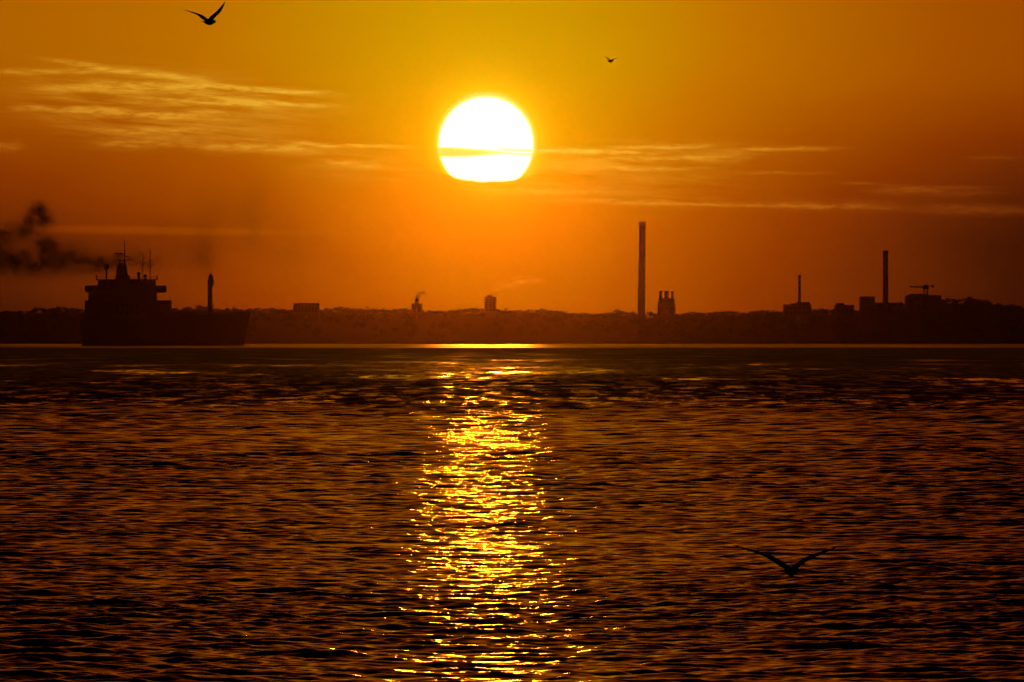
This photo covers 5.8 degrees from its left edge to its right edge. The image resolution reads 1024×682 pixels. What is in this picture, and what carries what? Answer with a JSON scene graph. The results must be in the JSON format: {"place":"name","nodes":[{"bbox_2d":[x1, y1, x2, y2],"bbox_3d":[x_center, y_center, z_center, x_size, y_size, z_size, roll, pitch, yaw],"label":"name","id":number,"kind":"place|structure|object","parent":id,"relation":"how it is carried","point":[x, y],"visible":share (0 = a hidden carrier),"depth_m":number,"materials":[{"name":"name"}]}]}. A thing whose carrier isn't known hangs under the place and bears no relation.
{"place":"outdoors","nodes":[
{"label":"outdoors","id":0,"kind":"place"},
{"bbox_2d":[186,2,224,24],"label":"gull","id":1,"kind":"object","parent":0,"point":[209,21],"visible":1,"depth_m":269.89,"materials":[{"name":"black"}]},
{"bbox_2d":[0,344,1023,681],"bbox_3d":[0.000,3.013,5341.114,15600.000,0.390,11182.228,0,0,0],"label":"water","id":2,"kind":"structure","parent":0,"point":[418,512],"depth_m":174.26,"materials":[{"name":"black liquid"}]},
{"bbox_2d":[79,240,250,345],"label":"cargo ship","id":3,"kind":"object","parent":2,"relation":"on","point":[122,308],"visible":0.98,"depth_m":6357.13,"materials":[{"name":"paint"}]},
{"bbox_2d":[0,303,1023,343],"bbox_3d":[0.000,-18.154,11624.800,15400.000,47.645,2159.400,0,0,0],"label":"land","id":4,"kind":"structure","parent":0,"point":[274,329],"depth_m":10690.74,"materials":[{"name":"black"}]},
{"bbox_2d":[293,303,319,318],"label":"factory block","id":5,"kind":"structure","parent":4,"relation":"on","point":[311,310],"depth_m":10851.90,"materials":[{"name":"brick"}]},
{"bbox_2d":[411,297,421,318],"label":"boiler house","id":6,"kind":"structure","parent":4,"relation":"on","point":[416,310],"depth_m":10851.90,"materials":[{"name":"brick"}]},
{"bbox_2d":[484,295,496,317],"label":"tower block","id":7,"kind":"structure","parent":4,"relation":"on","point":[490,306],"depth_m":10851.90,"materials":[{"name":"concrete"}]},
{"bbox_2d":[0,296,1023,339],"bbox_3d":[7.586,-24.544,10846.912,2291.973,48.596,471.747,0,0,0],"label":"treeline","id":8,"kind":"object","parent":4,"relation":"on","point":[757,315],"visible":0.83,"depth_m":10814.14,"materials":[{"name":"black plant"}]},
{"bbox_2d":[637,222,645,322],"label":"chimney","id":9,"kind":"object","parent":4,"relation":"on","point":[641,275],"visible":1,"depth_m":10848.58,"materials":[{"name":"brick"}]},
{"bbox_2d":[657,291,675,322],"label":"power station","id":10,"kind":"object","parent":4,"relation":"on","point":[666,304],"visible":0.99,"depth_m":10851.90,"materials":[{"name":"brick"}]},
{"bbox_2d":[783,275,810,319],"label":"factory","id":11,"kind":"structure","parent":4,"relation":"on","point":[799,310],"depth_m":10851.90,"materials":[{"name":"brick"}]},
{"bbox_2d":[834,303,853,319],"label":"shed","id":12,"kind":"structure","parent":4,"relation":"on","point":[842,310],"depth_m":10847.90,"materials":[{"name":"metal"}]},
{"bbox_2d":[859,296,874,318],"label":"office block","id":13,"kind":"structure","parent":4,"relation":"on","point":[866,306],"depth_m":10843.90,"materials":[{"name":"brick"}]},
{"bbox_2d":[883,251,887,302],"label":"chimney","id":14,"kind":"object","parent":4,"relation":"on","point":[885,276],"visible":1,"depth_m":10854.34,"materials":[{"name":"concrete"}]},
{"bbox_2d":[875,303,902,317],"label":"works hall","id":15,"kind":"structure","parent":4,"relation":"on","point":[888,309],"depth_m":10845.90,"materials":[{"name":"metal"}]},
{"bbox_2d":[910,284,933,293],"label":"jib crane","id":16,"kind":"object","parent":4,"relation":"on","point":[925,286],"visible":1,"depth_m":10872.25,"materials":[{"name":"metal"}]},
{"bbox_2d":[904,294,941,314],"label":"shipyard hall","id":17,"kind":"structure","parent":4,"relation":"on","point":[917,304],"depth_m":10839.90,"materials":[{"name":"metal"}]},
{"bbox_2d":[0,0,1023,317],"label":"sky","id":18,"kind":"structure","parent":0,"point":[447,155],"materials":[{"name":"orange"}]},
{"bbox_2d":[730,544,837,575],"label":"gull","id":19,"kind":"object","parent":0,"point":[788,570],"visible":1,"depth_m":104.94,"materials":[{"name":"black"}]}
]}

